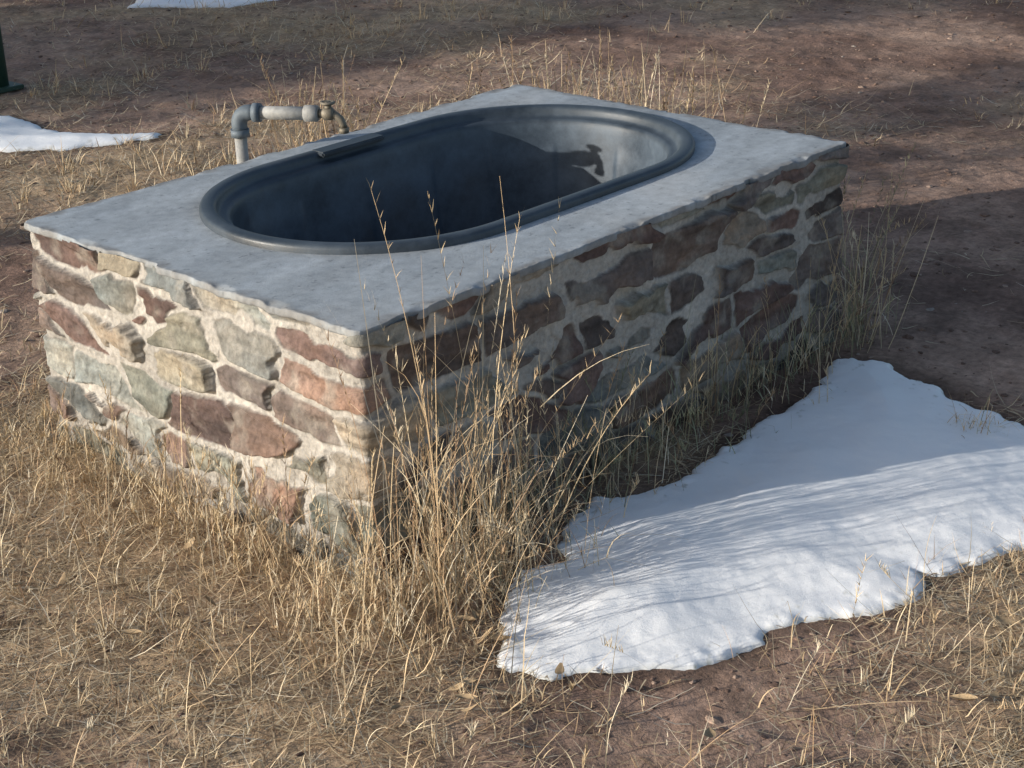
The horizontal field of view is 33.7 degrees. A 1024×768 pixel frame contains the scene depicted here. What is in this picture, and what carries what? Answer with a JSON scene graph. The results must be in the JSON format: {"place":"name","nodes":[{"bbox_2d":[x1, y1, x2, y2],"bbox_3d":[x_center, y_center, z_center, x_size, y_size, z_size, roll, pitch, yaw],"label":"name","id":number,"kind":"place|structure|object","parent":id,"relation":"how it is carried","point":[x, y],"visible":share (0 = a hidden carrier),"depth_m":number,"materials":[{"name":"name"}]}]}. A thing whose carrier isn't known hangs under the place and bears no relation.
{"place":"outdoors","nodes":[
{"label":"outdoors","id":0,"kind":"place"},
{"bbox_2d":[0,0,1023,767],"bbox_3d":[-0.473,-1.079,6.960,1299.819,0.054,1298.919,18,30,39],"label":"ground","id":1,"kind":"structure","parent":0,"point":[958,306],"depth_m":5.05,"materials":[{"name":"brown soil"}]},
{"bbox_2d":[0,27,23,93],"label":"fence post","id":2,"kind":"object","parent":1,"relation":"on","point":[6,84],"visible":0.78,"depth_m":7.71,"materials":[{"name":"green paint"}]},
{"bbox_2d":[0,115,160,152],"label":"snow patch","id":3,"kind":"object","parent":1,"relation":"on","point":[25,135],"visible":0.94,"depth_m":6.81,"materials":[{"name":"white snow"}]},
{"bbox_2d":[127,0,277,7],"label":"snow patch","id":4,"kind":"object","parent":1,"relation":"on","point":[171,3],"visible":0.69,"depth_m":9.60,"materials":[{"name":"white snow"}]},
{"bbox_2d":[230,100,348,163],"bbox_3d":[-0.576,-0.402,4.551,0.325,0.733,0.050,3,23,11],"label":"water tap","id":5,"kind":"object","parent":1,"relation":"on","point":[242,115],"visible":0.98,"depth_m":4.42,"materials":[{"name":"metal"}]},
{"bbox_2d":[20,84,848,581],"bbox_3d":[-0.129,-0.230,4.261,1.213,0.631,1.766,18,30,39],"label":"stone water trough","id":6,"kind":"object","parent":1,"relation":"on","point":[238,286],"visible":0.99,"depth_m":3.82,"materials":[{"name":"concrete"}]},
{"bbox_2d":[0,16,1023,767],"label":"tall dry grass","id":7,"kind":"structure","parent":1,"relation":"on","point":[452,560],"depth_m":3.38,"materials":[{"name":"beige plant"}]},
{"bbox_2d":[0,0,1023,766],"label":"soil clods","id":8,"kind":"object","parent":1,"relation":"on","point":[714,720],"visible":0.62,"depth_m":7.19,"materials":[{"name":"brown soil"}]},
{"bbox_2d":[0,0,1023,767],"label":"dry grass","id":9,"kind":"object","parent":1,"relation":"on","point":[296,666],"depth_m":3.26,"materials":[{"name":"beige plant"}]},
{"bbox_2d":[0,341,1023,767],"bbox_3d":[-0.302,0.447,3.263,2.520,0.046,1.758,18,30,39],"label":"fallen leaves","id":10,"kind":"object","parent":1,"relation":"on","point":[710,733],"visible":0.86,"depth_m":3.19,"materials":[{"name":"brown plant"}]},
{"bbox_2d":[496,358,1023,680],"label":"snow patch","id":11,"kind":"object","parent":1,"relation":"on","point":[809,505],"visible":0.94,"depth_m":3.51,"materials":[{"name":"white snow"}]}
]}

